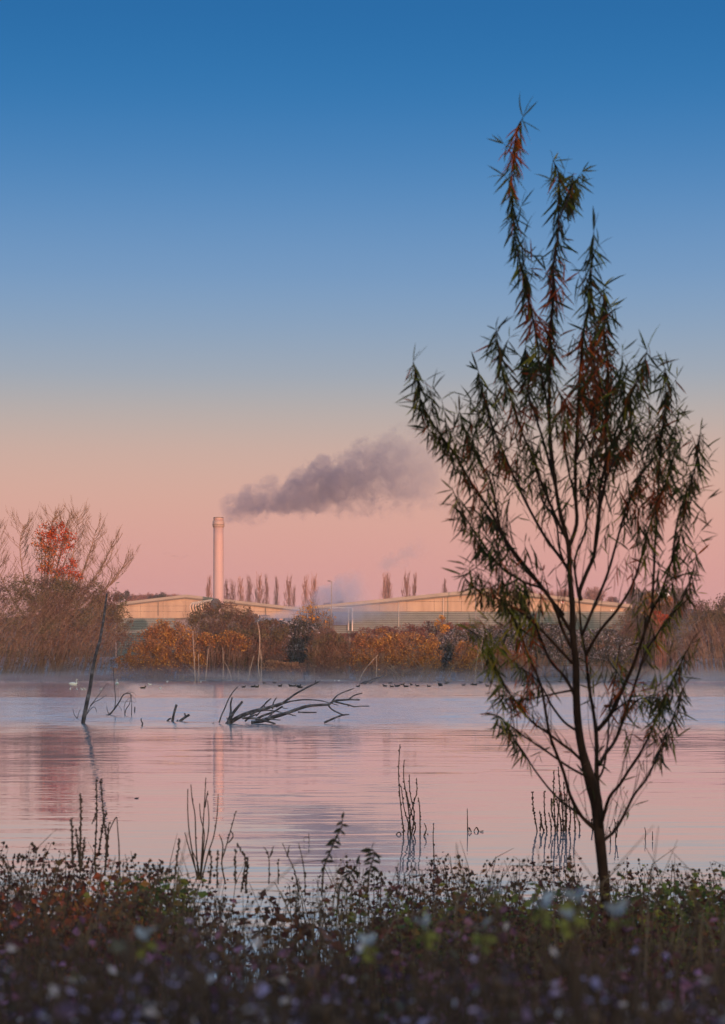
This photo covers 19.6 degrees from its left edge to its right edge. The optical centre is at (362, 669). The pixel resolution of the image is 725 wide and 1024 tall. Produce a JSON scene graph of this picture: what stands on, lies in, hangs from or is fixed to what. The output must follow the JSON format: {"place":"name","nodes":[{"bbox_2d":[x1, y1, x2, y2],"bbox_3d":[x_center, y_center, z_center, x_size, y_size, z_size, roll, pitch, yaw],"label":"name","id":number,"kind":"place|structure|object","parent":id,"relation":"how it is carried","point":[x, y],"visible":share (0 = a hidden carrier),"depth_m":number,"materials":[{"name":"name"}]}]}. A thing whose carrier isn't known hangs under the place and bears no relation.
{"place":"outdoors","nodes":[
{"label":"outdoors","id":0,"kind":"place"},
{"bbox_2d":[0,606,117,656],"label":"hill","id":1,"kind":"structure","parent":0,"point":[116,648],"depth_m":878.22,"materials":[{"name":"brown plant"}]},
{"bbox_2d":[126,594,140,600],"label":"bare tree","id":2,"kind":"object","parent":1,"relation":"on","point":[132,597],"visible":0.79,"depth_m":958.78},
{"bbox_2d":[0,681,724,991],"bbox_3d":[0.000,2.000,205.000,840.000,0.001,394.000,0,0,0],"label":"lake water","id":3,"kind":"structure","parent":0,"point":[290,780],"depth_m":37.01,"materials":[{"name":"liquid"}]},
{"bbox_2d":[81,593,107,722],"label":"leaning pole","id":4,"kind":"object","parent":3,"relation":"in","point":[85,712],"visible":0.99,"depth_m":78.83,"materials":[{"name":"brown wood"}]},
{"bbox_2d":[106,668,135,714],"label":"drooping sapling","id":5,"kind":"object","parent":3,"relation":"on","point":[111,712],"visible":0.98,"depth_m":93.32,"materials":[{"name":"brown wood"}]},
{"bbox_2d":[219,686,237,722],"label":"leaning stick","id":6,"kind":"object","parent":3,"relation":"on","point":[226,704],"visible":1,"depth_m":78.49,"materials":[{"name":"grey wood"}]},
{"bbox_2d":[226,697,242,723],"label":"broken stump","id":7,"kind":"object","parent":3,"relation":"on","point":[231,715],"visible":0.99,"depth_m":78.31,"materials":[{"name":"grey wood"}]},
{"bbox_2d":[171,672,308,680],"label":"reeds","id":8,"kind":"object","parent":3,"relation":"in","point":[228,678],"visible":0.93,"depth_m":386.00,"materials":[{"name":"brown plant"}]},
{"bbox_2d":[225,680,368,723],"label":"fallen tree","id":9,"kind":"object","parent":3,"relation":"on","point":[257,719],"visible":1,"depth_m":77.99,"materials":[{"name":"brown wood"}]},
{"bbox_2d":[387,663,409,681],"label":"drowned branch","id":10,"kind":"object","parent":3,"relation":"on","point":[396,674],"visible":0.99,"depth_m":361.78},
{"bbox_2d":[396,746,427,835],"bbox_3d":[0.610,1.495,25.399,0.414,1.206,0.295,0,0,0],"label":"dead dock","id":11,"kind":"object","parent":3,"relation":"in","point":[409,822],"visible":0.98,"depth_m":25.33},
{"bbox_2d":[406,654,443,681],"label":"drowned branch","id":12,"kind":"object","parent":3,"relation":"in","point":[426,676],"visible":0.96,"depth_m":359.96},
{"bbox_2d":[432,823,434,861],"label":"dead dock","id":13,"kind":"object","parent":3,"relation":"on","point":[433,844],"visible":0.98,"depth_m":21.86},
{"bbox_2d":[431,657,461,681],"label":"drowned branch","id":14,"kind":"object","parent":3,"relation":"in","point":[445,678],"visible":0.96,"depth_m":359.76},
{"bbox_2d":[464,658,484,681],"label":"drowned branch","id":15,"kind":"object","parent":3,"relation":"on","point":[469,678],"visible":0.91,"depth_m":357.80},
{"bbox_2d":[467,809,482,831],"bbox_3d":[1.376,1.864,25.943,0.216,0.298,0.155,0,0,-27],"label":"dead dock","id":16,"kind":"object","parent":3,"relation":"on","point":[469,827],"visible":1,"depth_m":25.98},
{"bbox_2d":[531,767,592,830],"bbox_3d":[2.495,1.607,26.021,0.803,0.814,0.304,0,0,-6],"label":"dead dock","id":17,"kind":"object","parent":3,"relation":"on","point":[564,828],"visible":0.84,"depth_m":26.04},
{"bbox_2d":[0,825,724,1023],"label":"grass","id":18,"kind":"structure","parent":0,"point":[456,904],"depth_m":6.33,"materials":[{"name":"plant"}]},
{"bbox_2d":[0,657,724,1023],"bbox_3d":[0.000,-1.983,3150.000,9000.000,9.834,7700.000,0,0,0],"label":"ground","id":19,"kind":"structure","parent":0,"point":[510,675],"depth_m":404.30,"materials":[{"name":"soil"}]},
{"bbox_2d":[31,520,83,677],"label":"red oak","id":20,"kind":"object","parent":19,"relation":"on","point":[51,550],"visible":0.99,"depth_m":391.81,"materials":[{"name":"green plant"}]},
{"bbox_2d":[0,674,117,680],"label":"reeds","id":21,"kind":"object","parent":19,"relation":"on","point":[61,678],"visible":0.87,"depth_m":385.25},
{"bbox_2d":[0,571,134,680],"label":"willow carr","id":22,"kind":"object","parent":19,"relation":"on","point":[52,592],"visible":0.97,"depth_m":387.37,"materials":[{"name":"plant"}]},
{"bbox_2d":[0,499,141,678],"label":"bare tree","id":23,"kind":"object","parent":19,"relation":"on","point":[88,557],"visible":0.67,"depth_m":394.94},
{"bbox_2d":[70,793,85,871],"bbox_3d":[-1.412,0.806,10.447,0.069,0.398,0.193,0,0,0],"label":"seedy dock","id":24,"kind":"object","parent":19,"relation":"on","point":[78,848],"visible":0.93,"depth_m":10.36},
{"bbox_2d":[0,858,181,1021],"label":"red weeds","id":25,"kind":"object","parent":19,"relation":"on","point":[85,901],"visible":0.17,"depth_m":8.95,"materials":[{"name":"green plant"}]},
{"bbox_2d":[91,778,110,875],"bbox_3d":[-1.505,0.904,12.075,0.100,0.570,0.158,0,0,0],"label":"seedy dock","id":26,"kind":"object","parent":19,"relation":"on","point":[102,831],"visible":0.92,"depth_m":12.12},
{"bbox_2d":[104,817,119,872],"bbox_3d":[-1.368,0.964,11.477,0.087,0.322,0.013,0,0,0],"label":"bent reed","id":27,"kind":"object","parent":19,"relation":"on","point":[118,838],"visible":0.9,"depth_m":11.47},
{"bbox_2d":[110,638,174,680],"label":"sallow bush","id":28,"kind":"object","parent":19,"relation":"on","point":[151,672],"visible":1,"depth_m":385.75,"materials":[{"name":"orange plant"}]},
{"bbox_2d":[133,927,158,1023],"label":"frosted plant","id":29,"kind":"object","parent":19,"relation":"on","point":[141,933],"visible":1,"depth_m":2.90,"materials":[{"name":"green plant"}]},
{"bbox_2d":[84,863,210,985],"bbox_3d":[-1.062,1.368,10.237,0.634,0.865,2.068,0,0,-3],"label":"bramble patch","id":30,"kind":"object","parent":19,"relation":"on","point":[186,883],"visible":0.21,"depth_m":9.98,"materials":[{"name":"green plant"}]},
{"bbox_2d":[132,619,210,679],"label":"sallow bush","id":31,"kind":"object","parent":19,"relation":"on","point":[170,637],"visible":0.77,"depth_m":389.34,"materials":[{"name":"orange plant"}]},
{"bbox_2d":[190,631,195,680],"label":"dead sapling","id":32,"kind":"object","parent":19,"relation":"on","point":[194,673],"visible":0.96,"depth_m":382.93,"materials":[{"name":"wood"}]},
{"bbox_2d":[184,778,218,879],"bbox_3d":[-0.996,0.986,12.938,0.165,0.638,0.227,0,0,-20],"label":"dead dock","id":33,"kind":"object","parent":19,"relation":"on","point":[202,857],"visible":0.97,"depth_m":12.97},
{"bbox_2d":[117,595,297,662],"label":"warehouse","id":34,"kind":"structure","parent":19,"relation":"on","point":[145,613],"depth_m":570.00,"materials":[{"name":"beige metal"}]},
{"bbox_2d":[205,575,212,597],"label":"poplar","id":35,"kind":"object","parent":19,"relation":"on","point":[207,588],"visible":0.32,"depth_m":723.38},
{"bbox_2d":[174,838,248,891],"bbox_3d":[-0.738,0.975,10.448,0.411,0.288,0.131,0,0,-24],"label":"seedy dock","id":36,"kind":"object","parent":19,"relation":"on","point":[246,866],"visible":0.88,"depth_m":10.49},
{"bbox_2d":[174,614,259,664],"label":"annex","id":37,"kind":"object","parent":19,"relation":"on","point":[184,620],"visible":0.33,"depth_m":505.00,"materials":[{"name":"stone"}]},
{"bbox_2d":[189,598,219,611],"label":"ribbed duct","id":38,"kind":"object","parent":37,"relation":"on","point":[192,606],"visible":0.48,"depth_m":504.26,"materials":[{"name":"metal"}]},
{"bbox_2d":[174,598,260,676],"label":"alder bush","id":39,"kind":"object","parent":19,"relation":"on","point":[247,620],"visible":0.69,"depth_m":397.39,"materials":[{"name":"brown plant"}]},
{"bbox_2d":[213,517,223,613],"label":"chimney","id":40,"kind":"object","parent":19,"relation":"on","point":[218,557],"visible":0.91,"depth_m":558.82,"materials":[{"name":"paint"}]},
{"bbox_2d":[201,630,251,678],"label":"sallow bush","id":41,"kind":"object","parent":19,"relation":"on","point":[234,643],"visible":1,"depth_m":389.35,"materials":[{"name":"orange plant"}]},
{"bbox_2d":[224,579,229,598],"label":"poplar","id":42,"kind":"object","parent":19,"relation":"on","point":[226,596],"visible":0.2,"depth_m":728.78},
{"bbox_2d":[186,624,267,678],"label":"sallow bush","id":43,"kind":"object","parent":19,"relation":"on","point":[218,661],"visible":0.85,"depth_m":391.50,"materials":[{"name":"brown plant"}]},
{"bbox_2d":[219,811,236,883],"bbox_3d":[-0.762,1.013,11.986,0.080,0.420,0.172,0,0,-31],"label":"dead dock","id":44,"kind":"object","parent":19,"relation":"on","point":[222,856],"visible":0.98,"depth_m":11.99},
{"bbox_2d":[227,579,235,599],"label":"poplar","id":45,"kind":"object","parent":19,"relation":"on","point":[232,587],"visible":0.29,"depth_m":726.72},
{"bbox_2d":[237,576,245,600],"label":"poplar","id":46,"kind":"object","parent":19,"relation":"on","point":[241,593],"visible":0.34,"depth_m":705.78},
{"bbox_2d":[244,575,253,601],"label":"poplar","id":47,"kind":"object","parent":19,"relation":"on","point":[249,590],"visible":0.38,"depth_m":733.02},
{"bbox_2d":[257,622,260,680],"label":"dead sapling","id":48,"kind":"object","parent":19,"relation":"on","point":[259,653],"visible":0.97,"depth_m":382.91,"materials":[{"name":"wood"}]},
{"bbox_2d":[254,571,264,602],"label":"poplar","id":49,"kind":"object","parent":19,"relation":"on","point":[258,599],"visible":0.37,"depth_m":731.65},
{"bbox_2d":[242,615,289,677],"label":"thorn bush","id":50,"kind":"object","parent":19,"relation":"on","point":[274,648],"visible":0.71,"depth_m":395.44,"materials":[{"name":"brown plant"}]},
{"bbox_2d":[263,574,269,603],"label":"poplar","id":51,"kind":"object","parent":19,"relation":"on","point":[266,593],"visible":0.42,"depth_m":718.79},
{"bbox_2d":[273,576,279,604],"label":"poplar","id":52,"kind":"object","parent":19,"relation":"on","point":[276,599],"visible":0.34,"depth_m":721.08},
{"bbox_2d":[259,660,309,678],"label":"straw bush","id":53,"kind":"object","parent":19,"relation":"on","point":[277,666],"visible":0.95,"depth_m":390.44,"materials":[{"name":"brown plant"}]},
{"bbox_2d":[264,843,306,896],"bbox_3d":[-0.392,1.044,11.019,0.254,0.292,0.147,0,0,18],"label":"weed stem","id":54,"kind":"object","parent":19,"relation":"on","point":[305,876],"visible":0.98,"depth_m":10.99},
{"bbox_2d":[283,574,294,606],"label":"poplar","id":55,"kind":"object","parent":19,"relation":"on","point":[288,591],"visible":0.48,"depth_m":704.93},
{"bbox_2d":[271,615,321,676],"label":"ivy thicket","id":56,"kind":"object","parent":19,"relation":"on","point":[293,646],"visible":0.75,"depth_m":399.49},
{"bbox_2d":[301,573,311,606],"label":"poplar","id":57,"kind":"object","parent":19,"relation":"on","point":[305,597],"visible":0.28,"depth_m":727.81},
{"bbox_2d":[288,597,336,674],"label":"field maple","id":58,"kind":"object","parent":19,"relation":"on","point":[312,618],"visible":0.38,"depth_m":407.54,"materials":[{"name":"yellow plant"}]},
{"bbox_2d":[308,575,319,605],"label":"poplar","id":59,"kind":"object","parent":19,"relation":"on","point":[315,598],"visible":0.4,"depth_m":728.60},
{"bbox_2d":[303,629,357,679],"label":"sallow bush","id":60,"kind":"object","parent":19,"relation":"on","point":[330,650],"visible":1,"depth_m":387.33,"materials":[{"name":"brown plant"}]},
{"bbox_2d":[329,581,331,629],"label":"lamp post","id":61,"kind":"object","parent":19,"relation":"on","point":[331,600],"visible":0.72,"depth_m":454.91,"materials":[{"name":"metal"}]},
{"bbox_2d":[310,627,356,672],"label":"alder bush","id":62,"kind":"object","parent":19,"relation":"on","point":[342,639],"visible":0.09,"depth_m":414.47,"materials":[{"name":"red plant"}]},
{"bbox_2d":[321,812,347,896],"bbox_3d":[-0.112,0.745,8.501,0.116,0.344,0.026,0,0,0],"label":"leafy shoot","id":63,"kind":"object","parent":19,"relation":"on","point":[330,843],"visible":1,"depth_m":8.50,"materials":[{"name":"green plant"}]},
{"bbox_2d":[333,855,359,904],"bbox_3d":[-0.065,0.849,8.511,0.111,0.203,0.034,0,0,0],"label":"leafy shoot","id":64,"kind":"object","parent":19,"relation":"on","point":[352,875],"visible":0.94,"depth_m":8.50,"materials":[{"name":"green plant"}]},
{"bbox_2d":[4,896,712,1014],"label":"weed stalks","id":65,"kind":"object","parent":19,"relation":"on","point":[379,953],"depth_m":13.00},
{"bbox_2d":[0,895,723,1023],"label":"purple weeds","id":66,"kind":"object","parent":19,"relation":"on","point":[684,983],"visible":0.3,"depth_m":4.84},
{"bbox_2d":[0,913,724,1023],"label":"weed stalks","id":67,"kind":"object","parent":19,"relation":"on","point":[323,1013],"visible":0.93,"depth_m":2.76,"materials":[{"name":"plant"}]},
{"bbox_2d":[0,863,724,1023],"bbox_3d":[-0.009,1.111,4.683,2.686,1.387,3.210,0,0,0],"label":"weed stalks","id":68,"kind":"object","parent":19,"relation":"on","point":[524,960],"visible":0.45,"depth_m":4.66,"materials":[{"name":"plant"}]},
{"bbox_2d":[0,865,724,1023],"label":"undergrowth","id":69,"kind":"object","parent":19,"relation":"on","point":[673,928],"visible":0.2,"depth_m":7.76,"materials":[{"name":"green plant"}]},
{"bbox_2d":[0,919,724,1023],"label":"frosted weeds","id":70,"kind":"object","parent":19,"relation":"on","point":[67,1010],"visible":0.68,"depth_m":2.73,"materials":[{"name":"plant"}]},
{"bbox_2d":[0,837,724,1012],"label":"weed stalks","id":71,"kind":"object","parent":19,"relation":"on","point":[390,893],"visible":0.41,"depth_m":11.22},
{"bbox_2d":[0,843,724,1013],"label":"undergrowth","id":72,"kind":"object","parent":19,"relation":"on","point":[438,880],"visible":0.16,"depth_m":11.15,"materials":[{"name":"green plant"}]},
{"bbox_2d":[5,891,720,1013],"bbox_3d":[-0.078,1.870,13.137,5.992,1.036,6.652,0,0,0],"label":"ground cover","id":73,"kind":"object","parent":19,"relation":"on","point":[433,927],"visible":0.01,"depth_m":12.97,"materials":[{"name":"green plant"}]},
{"bbox_2d":[357,933,378,1023],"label":"frosted plant","id":74,"kind":"object","parent":19,"relation":"on","point":[368,958],"visible":1,"depth_m":2.80,"materials":[{"name":"green plant"}]},
{"bbox_2d":[361,843,380,890],"bbox_3d":[0.035,0.794,8.501,0.088,0.203,0.041,0,0,0],"label":"leafy shoot","id":75,"kind":"object","parent":19,"relation":"on","point":[370,853],"visible":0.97,"depth_m":8.50,"materials":[{"name":"green plant"}]},
{"bbox_2d":[379,574,387,598],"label":"poplar","id":76,"kind":"object","parent":19,"relation":"on","point":[384,584],"visible":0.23,"depth_m":723.24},
{"bbox_2d":[383,573,392,598],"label":"poplar","id":77,"kind":"object","parent":19,"relation":"on","point":[388,595],"visible":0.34,"depth_m":704.76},
{"bbox_2d":[343,628,445,680],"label":"sallow bush","id":78,"kind":"object","parent":19,"relation":"on","point":[400,660],"visible":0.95,"depth_m":386.32,"materials":[{"name":"orange plant"}]},
{"bbox_2d":[340,619,469,670],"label":"dogwood hedge","id":79,"kind":"object","parent":19,"relation":"on","point":[420,630],"visible":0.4,"depth_m":424.40,"materials":[{"name":"orange plant"}]},
{"bbox_2d":[401,569,410,596],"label":"poplar","id":80,"kind":"object","parent":19,"relation":"on","point":[407,585],"visible":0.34,"depth_m":710.85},
{"bbox_2d":[412,573,416,595],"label":"poplar","id":81,"kind":"object","parent":19,"relation":"on","point":[414,586],"visible":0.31,"depth_m":734.11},
{"bbox_2d":[412,912,438,1017],"bbox_3d":[0.088,1.040,2.901,0.029,1.409,0.034,0,0,-30],"label":"frosted plant","id":82,"kind":"object","parent":19,"relation":"on","point":[427,942],"visible":1,"depth_m":2.90,"materials":[{"name":"green plant"}]},
{"bbox_2d":[434,615,449,670],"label":"yellow bush","id":83,"kind":"object","parent":19,"relation":"on","point":[438,622],"visible":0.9,"depth_m":419.87,"materials":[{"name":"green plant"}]},
{"bbox_2d":[442,577,447,592],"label":"poplar","id":84,"kind":"object","parent":19,"relation":"on","point":[444,585],"visible":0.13,"depth_m":713.50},
{"bbox_2d":[315,870,581,1018],"bbox_3d":[0.403,1.329,9.784,1.259,0.927,2.585,0,0,0],"label":"bramble patch","id":85,"kind":"object","parent":19,"relation":"on","point":[405,905],"visible":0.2,"depth_m":9.32,"materials":[{"name":"green plant"}]},
{"bbox_2d":[423,627,488,677],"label":"bramble thicket","id":86,"kind":"object","parent":19,"relation":"on","point":[450,644],"visible":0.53,"depth_m":399.27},
{"bbox_2d":[298,588,631,665],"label":"warehouse","id":87,"kind":"structure","parent":19,"relation":"on","point":[451,607],"depth_m":469.98,"materials":[{"name":"beige paint"}]},
{"bbox_2d":[448,640,487,680],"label":"sallow bush","id":88,"kind":"object","parent":19,"relation":"on","point":[463,664],"visible":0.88,"depth_m":388.26,"materials":[{"name":"orange plant"}]},
{"bbox_2d":[470,918,497,1018],"bbox_3d":[0.166,1.044,2.898,0.038,1.402,0.038,0,0,18],"label":"frosted plant","id":89,"kind":"object","parent":19,"relation":"on","point":[481,938],"visible":0.94,"depth_m":2.90,"materials":[{"name":"green plant"}]},
{"bbox_2d":[487,882,504,1023],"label":"frosted plant","id":90,"kind":"object","parent":19,"relation":"on","point":[494,899],"visible":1,"depth_m":3.20,"materials":[{"name":"green plant"}]},
{"bbox_2d":[478,647,535,680],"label":"sallow bush","id":91,"kind":"object","parent":19,"relation":"on","point":[519,660],"visible":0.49,"depth_m":393.70,"materials":[{"name":"orange plant"}]},
{"bbox_2d":[453,621,563,671],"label":"alder bush","id":92,"kind":"object","parent":19,"relation":"on","point":[480,627],"visible":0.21,"depth_m":427.81,"materials":[{"name":"brown plant"}]},
{"bbox_2d":[481,622,585,677],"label":"bramble thicket","id":93,"kind":"object","parent":19,"relation":"on","point":[553,634],"visible":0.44,"depth_m":404.16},
{"bbox_2d":[527,892,554,1023],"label":"frosted plant","id":94,"kind":"object","parent":19,"relation":"on","point":[546,898],"visible":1,"depth_m":2.80,"materials":[{"name":"green plant"}]},
{"bbox_2d":[395,95,722,950],"bbox_3d":[0.899,-0.388,9.385,1.529,4.377,1.559,0,0,0],"label":"willow tree","id":95,"kind":"object","parent":19,"relation":"on","point":[595,399],"visible":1,"depth_m":9.37,"materials":[{"name":"green plant"}]},
{"bbox_2d":[557,909,580,1023],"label":"frosted plant","id":96,"kind":"object","parent":19,"relation":"on","point":[565,929],"visible":0.8,"depth_m":2.90,"materials":[{"name":"green plant"}]},
{"bbox_2d":[558,888,587,1023],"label":"frosted plant","id":97,"kind":"object","parent":19,"relation":"on","point":[577,919],"visible":1,"depth_m":2.70,"materials":[{"name":"green plant"}]},
{"bbox_2d":[567,628,640,676],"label":"bramble thicket","id":98,"kind":"object","parent":19,"relation":"on","point":[612,637],"visible":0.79,"depth_m":406.00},
{"bbox_2d":[604,900,632,1022],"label":"frosted plant","id":99,"kind":"object","parent":19,"relation":"on","point":[612,908],"visible":1,"depth_m":2.90,"materials":[{"name":"green plant"}]},
{"bbox_2d":[523,864,724,1011],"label":"bramble patch","id":100,"kind":"object","parent":19,"relation":"on","point":[668,891],"visible":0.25,"depth_m":9.96,"materials":[{"name":"green plant"}]},
{"bbox_2d":[604,604,663,675],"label":"hawthorn bush","id":101,"kind":"object","parent":19,"relation":"on","point":[628,623],"visible":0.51,"depth_m":411.38,"materials":[{"name":"brown plant"}]},
{"bbox_2d":[580,666,724,680],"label":"reeds","id":102,"kind":"object","parent":19,"relation":"on","point":[651,676],"visible":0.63,"depth_m":395.62,"materials":[{"name":"brown plant"}]},
{"bbox_2d":[636,589,682,673],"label":"hawthorn bush","id":103,"kind":"object","parent":19,"relation":"on","point":[666,609],"visible":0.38,"depth_m":417.38,"materials":[{"name":"orange plant"}]},
{"bbox_2d":[654,610,668,676],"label":"cherry bush","id":104,"kind":"object","parent":19,"relation":"on","point":[663,617],"visible":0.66,"depth_m":405.07,"materials":[{"name":"plant"}]},
{"bbox_2d":[642,593,724,676],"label":"hawthorn bush","id":105,"kind":"object","parent":19,"relation":"on","point":[719,616],"visible":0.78,"depth_m":409.46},
{"bbox_2d":[0,0,724,616],"label":"sky","id":106,"kind":"structure","parent":0,"point":[231,231],"materials":[{"name":"blue"}]},
{"bbox_2d":[632,608,724,657],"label":"hill","id":107,"kind":"structure","parent":0,"point":[678,631],"depth_m":812.38,"materials":[{"name":"brown plant"}]},
{"bbox_2d":[555,588,568,596],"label":"bare tree","id":108,"kind":"object","parent":107,"relation":"on","point":[567,593],"visible":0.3,"depth_m":868.72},
{"bbox_2d":[582,586,606,600],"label":"bare tree","id":109,"kind":"object","parent":107,"relation":"on","point":[589,595],"visible":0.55,"depth_m":868.63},
{"bbox_2d":[606,596,617,602],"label":"bare tree","id":110,"kind":"object","parent":107,"relation":"on","point":[612,599],"visible":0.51,"depth_m":868.97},
{"bbox_2d":[623,587,644,607],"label":"bare tree","id":111,"kind":"object","parent":107,"relation":"on","point":[628,600],"visible":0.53,"depth_m":858.00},
{"bbox_2d":[668,585,693,609],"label":"bare tree","id":112,"kind":"object","parent":107,"relation":"on","point":[679,593],"visible":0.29,"depth_m":847.72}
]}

